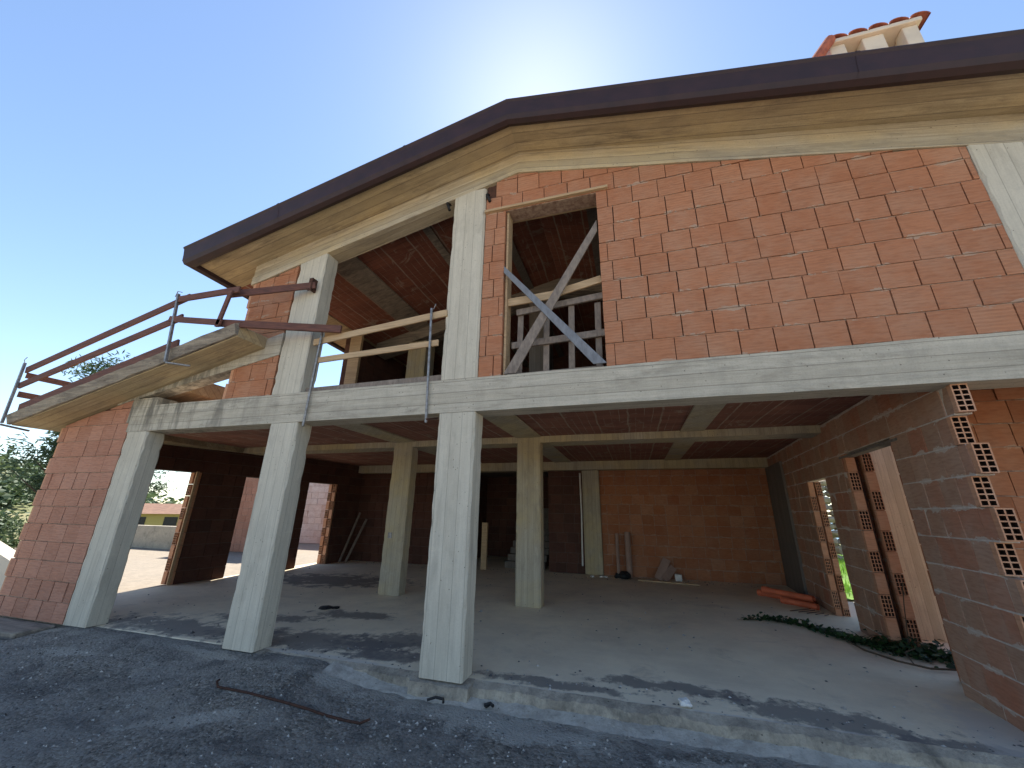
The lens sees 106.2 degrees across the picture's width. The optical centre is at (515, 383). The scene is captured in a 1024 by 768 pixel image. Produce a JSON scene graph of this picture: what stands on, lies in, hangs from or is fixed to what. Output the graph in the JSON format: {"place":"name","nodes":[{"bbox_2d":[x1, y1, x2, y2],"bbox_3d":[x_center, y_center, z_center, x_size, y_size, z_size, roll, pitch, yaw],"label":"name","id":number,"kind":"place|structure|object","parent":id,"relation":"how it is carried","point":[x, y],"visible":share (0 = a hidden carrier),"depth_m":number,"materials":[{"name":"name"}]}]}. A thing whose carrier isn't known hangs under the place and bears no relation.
{"place":"outdoors","nodes":[
{"label":"outdoors","id":0,"kind":"place"},
{"bbox_2d":[12,547,316,592],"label":"terrace","id":1,"kind":"structure","parent":0,"point":[144,568],"depth_m":10.85,"materials":[{"name":"concrete"}]},
{"bbox_2d":[0,541,15,588],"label":"sloping parapet","id":2,"kind":"structure","parent":1,"relation":"on","point":[7,552],"depth_m":6.85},
{"bbox_2d":[229,543,320,557],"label":"terrace","id":3,"kind":"structure","parent":0,"point":[309,550],"depth_m":15.62,"materials":[{"name":"concrete"}]},
{"bbox_2d":[131,525,179,548],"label":"wall","id":4,"kind":"structure","parent":3,"relation":"on","point":[154,536],"depth_m":15.68,"materials":[{"name":"grey concrete"}]},
{"bbox_2d":[229,477,328,551],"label":"terracotta wing","id":5,"kind":"structure","parent":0,"point":[313,516],"depth_m":18.81,"materials":[{"name":"brick"}]},
{"bbox_2d":[0,626,829,767],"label":"ground","id":6,"kind":"structure","parent":0,"point":[516,731],"depth_m":3.27,"materials":[{"name":"grey gravel"}]},
{"bbox_2d":[215,679,369,724],"bbox_3d":[-2.111,2.910,3.543,1.803,0.125,0.089,-4,-19,16],"label":"steel rod","id":7,"kind":"object","parent":6,"relation":"on","point":[295,705],"visible":1,"depth_m":3.48,"materials":[{"name":"black metal"}]},
{"bbox_2d":[427,696,444,703],"bbox_3d":[-0.751,2.983,3.636,0.187,0.036,0.062,-4,-19,16],"label":"rubber strip","id":8,"kind":"object","parent":6,"relation":"on","point":[436,697],"visible":1,"depth_m":3.64,"materials":[{"name":"black rubber"}]},
{"bbox_2d":[322,662,926,767],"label":"cement strip","id":9,"kind":"object","parent":6,"relation":"on","point":[799,754],"visible":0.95,"depth_m":3.23,"materials":[{"name":"grey concrete"}]},
{"bbox_2d":[484,701,493,707],"bbox_3d":[-0.246,2.964,3.548,0.091,0.034,0.068,6,-19,-15],"label":"rubber scrap","id":10,"kind":"object","parent":9,"relation":"on","point":[488,704],"visible":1,"depth_m":3.55,"materials":[{"name":"black rubber"}]},
{"bbox_2d":[0,471,840,544],"bbox_3d":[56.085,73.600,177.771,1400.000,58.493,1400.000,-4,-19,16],"label":"terrain","id":11,"kind":"structure","parent":0,"point":[17,508],"depth_m":73.08,"materials":[{"name":"green plant"}]},
{"bbox_2d":[0,500,27,548],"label":"broadleaf tree","id":12,"kind":"object","parent":11,"relation":"on","point":[7,522],"visible":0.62,"depth_m":14.81,"materials":[{"name":"green plant"}]},
{"bbox_2d":[0,350,177,535],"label":"pine tree","id":13,"kind":"object","parent":11,"relation":"on","point":[47,453],"visible":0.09,"depth_m":12.52,"materials":[{"name":"green plant"}]},
{"bbox_2d":[0,441,183,505],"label":"hillside wood","id":14,"kind":"object","parent":11,"relation":"on","point":[5,496],"visible":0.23,"depth_m":88.50,"materials":[{"name":"green plant"}]},
{"bbox_2d":[138,503,181,525],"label":"yellow house","id":15,"kind":"structure","parent":11,"relation":"on","point":[160,514],"depth_m":33.98,"materials":[{"name":"yellow paint"}]},
{"bbox_2d":[138,517,145,524],"bbox_3d":[-32.558,12.299,32.968,0.950,1.720,0.050,9,-20,-24],"label":"window","id":16,"kind":"structure","parent":15,"relation":"in","point":[142,519],"depth_m":33.22,"materials":[{"name":"black glass"}]},
{"bbox_2d":[162,517,177,525],"bbox_3d":[-30.575,12.628,33.862,0.950,1.720,0.050,9,-20,-24],"label":"window","id":17,"kind":"structure","parent":15,"relation":"in","point":[168,521],"depth_m":33.99,"materials":[{"name":"black glass"}]},
{"bbox_2d":[0,11,1023,767],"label":"unfinished house","id":18,"kind":"structure","parent":11,"relation":"on","point":[810,271],"depth_m":5.04,"materials":[{"name":"brick"}]},
{"bbox_2d":[0,290,233,431],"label":"guard rail","id":19,"kind":"object","parent":18,"relation":"attached to","point":[67,385],"visible":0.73,"depth_m":6.22,"materials":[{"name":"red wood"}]},
{"bbox_2d":[168,278,341,332],"bbox_3d":[-3.913,-1.207,5.781,2.814,1.015,0.339,1,-18,1],"label":"guard rail","id":20,"kind":"object","parent":18,"relation":"attached to","point":[311,285],"visible":0.88,"depth_m":5.70,"materials":[{"name":"red wood"}]},
{"bbox_2d":[318,605,339,609],"bbox_3d":[-3.172,3.796,6.520,0.363,0.048,0.241,-4,-19,16],"label":"floor scrap","id":21,"kind":"object","parent":18,"relation":"on","point":[325,607],"visible":0.99,"depth_m":6.49,"materials":[{"name":"black rubber"}]},
{"bbox_2d":[338,512,367,562],"bbox_3d":[-5.298,4.967,12.506,0.731,1.500,0.244,18,-25,-42],"label":"timber bundle","id":22,"kind":"object","parent":18,"relation":"on","point":[349,537],"visible":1,"depth_m":12.45,"materials":[{"name":"grey wood"}]},
{"bbox_2d":[302,304,447,426],"bbox_3d":[-1.984,-0.211,5.285,2.234,1.641,0.196,-4,-19,16],"label":"guard rail","id":23,"kind":"object","parent":18,"relation":"attached to","point":[430,317],"visible":0.83,"depth_m":5.29,"materials":[{"name":"wood"}]},
{"bbox_2d":[480,523,487,569],"bbox_3d":[-0.926,4.779,11.366,0.170,1.276,0.080,-4,-19,16],"label":"timber post","id":24,"kind":"object","parent":18,"relation":"on","point":[484,546],"visible":1,"depth_m":11.33,"materials":[{"name":"brown wood"}]},
{"bbox_2d":[504,221,606,373],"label":"crossed planks","id":25,"kind":"object","parent":18,"relation":"attached to","point":[577,341],"visible":1,"depth_m":4.72,"materials":[{"name":"grey wood"}]},
{"bbox_2d":[508,275,604,374],"bbox_3d":[0.485,-0.702,4.840,1.252,1.253,0.153,-4,-19,16],"label":"plank barrier","id":26,"kind":"object","parent":18,"relation":"on","point":[597,333],"visible":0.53,"depth_m":4.84,"materials":[{"name":"brown wood"}]},
{"bbox_2d":[105,561,1023,751],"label":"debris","id":27,"kind":"object","parent":18,"relation":"on","point":[620,686],"visible":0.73,"depth_m":4.08,"materials":[{"name":"stone"}]},
{"bbox_2d":[579,473,583,565],"bbox_3d":[1.870,3.816,10.961,0.063,2.501,0.046,3,-19,-6],"label":"white pipe","id":28,"kind":"object","parent":18,"relation":"attached to","point":[581,517],"visible":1,"depth_m":10.92,"materials":[{"name":"plastic"}]},
{"bbox_2d":[615,533,620,573],"bbox_3d":[2.744,4.596,10.336,0.090,1.083,0.247,-4,-19,16],"label":"tube","id":29,"kind":"object","parent":18,"relation":"on","point":[617,552],"visible":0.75,"depth_m":10.32,"materials":[{"name":"plastic"}]},
{"bbox_2d":[614,571,630,578],"bbox_3d":[2.779,4.973,9.992,0.403,0.202,0.332,2,-18,-4],"label":"black bag","id":30,"kind":"object","parent":18,"relation":"on","point":[624,575],"visible":0.99,"depth_m":9.92,"materials":[{"name":"plastic"}]},
{"bbox_2d":[624,532,632,577],"bbox_3d":[3.013,4.556,10.266,0.160,1.132,0.314,-4,-19,16],"label":"tube","id":31,"kind":"object","parent":18,"relation":"on","point":[628,554],"visible":0.88,"depth_m":10.23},
{"bbox_2d":[655,557,675,580],"bbox_3d":[3.868,4.801,9.936,0.563,0.576,0.270,8,-20,-21],"label":"tilted board","id":32,"kind":"object","parent":18,"relation":"on","point":[665,571],"visible":0.86,"depth_m":9.92,"materials":[{"name":"brown wood"}]},
{"bbox_2d":[639,579,699,585],"bbox_3d":[3.731,4.847,9.390,1.393,0.035,0.090,-8,-20,25],"label":"floor plank","id":33,"kind":"object","parent":18,"relation":"on","point":[669,582],"visible":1,"depth_m":9.34,"materials":[{"name":"wood"}]},
{"bbox_2d":[675,574,681,581],"bbox_3d":[4.122,4.908,9.743,0.160,0.156,0.150,-4,-19,16],"label":"white block","id":34,"kind":"object","parent":18,"relation":"on","point":[678,577],"depth_m":9.68,"materials":[{"name":"plastic"}]},
{"bbox_2d":[757,589,814,602],"bbox_3d":[5.404,4.290,7.740,0.126,0.123,1.040,10,-21,-26],"label":"drain pipe","id":35,"kind":"object","parent":18,"relation":"on","point":[760,592],"visible":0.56,"depth_m":7.90,"materials":[{"name":"orange plastic"}]},
{"bbox_2d":[761,586,814,601],"bbox_3d":[5.309,4.109,7.529,0.126,0.125,0.950,10,-20,-24],"label":"drain pipe","id":36,"kind":"object","parent":35,"relation":"on","point":[794,595],"visible":1,"depth_m":7.47,"materials":[{"name":"orange plastic"}]},
{"bbox_2d":[780,597,819,609],"bbox_3d":[5.318,4.117,7.209,0.115,0.112,0.637,10,-20,-24],"label":"drain pipe","id":37,"kind":"object","parent":18,"relation":"on","point":[784,600],"visible":1,"depth_m":7.17,"materials":[{"name":"orange plastic"}]},
{"bbox_2d":[790,608,828,615],"bbox_3d":[5.119,3.955,6.653,0.472,0.023,0.416,6,-19,-15],"label":"steel scrap","id":38,"kind":"object","parent":18,"relation":"on","point":[809,612],"visible":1,"depth_m":6.72,"materials":[{"name":"metal"}]},
{"bbox_2d":[740,611,955,668],"bbox_3d":[4.667,3.393,5.271,1.024,0.263,2.774,9,-20,-24],"label":"ivy","id":39,"kind":"object","parent":18,"relation":"on","point":[932,652],"visible":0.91,"depth_m":4.86,"materials":[{"name":"green plant"}]},
{"bbox_2d":[844,583,956,670],"bbox_3d":[4.661,2.936,4.820,0.666,0.791,1.011,-4,-19,16],"label":"dry branch","id":40,"kind":"object","parent":18,"relation":"on","point":[930,668],"visible":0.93,"depth_m":4.55,"materials":[{"name":"brown plant"}]},
{"bbox_2d":[0,0,1023,515],"label":"sky","id":41,"kind":"structure","parent":0,"point":[133,133],"materials":[{"name":"blue"}]},
{"bbox_2d":[678,697,692,707],"bbox_3d":[1.492,2.807,3.387,0.116,0.066,0.113,-4,-19,16],"label":"stone","id":42,"kind":"object","parent":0,"point":[684,702],"visible":1,"depth_m":3.36,"materials":[{"name":"white stone"}]},
{"bbox_2d":[837,554,852,599],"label":"grass","id":43,"kind":"structure","parent":0,"point":[844,571],"depth_m":10.18,"materials":[{"name":"green plant"}]},
{"bbox_2d":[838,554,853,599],"bbox_3d":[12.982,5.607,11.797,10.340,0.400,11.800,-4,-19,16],"label":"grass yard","id":44,"kind":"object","parent":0,"point":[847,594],"depth_m":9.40,"materials":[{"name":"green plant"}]},
{"bbox_2d":[818,480,842,559],"bbox_3d":[12.206,4.826,13.712,8.055,2.885,1.575,-4,-19,16],"label":"tree","id":45,"kind":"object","parent":44,"relation":"on","point":[835,535],"depth_m":13.78,"materials":[{"name":"green plant"}]}
]}

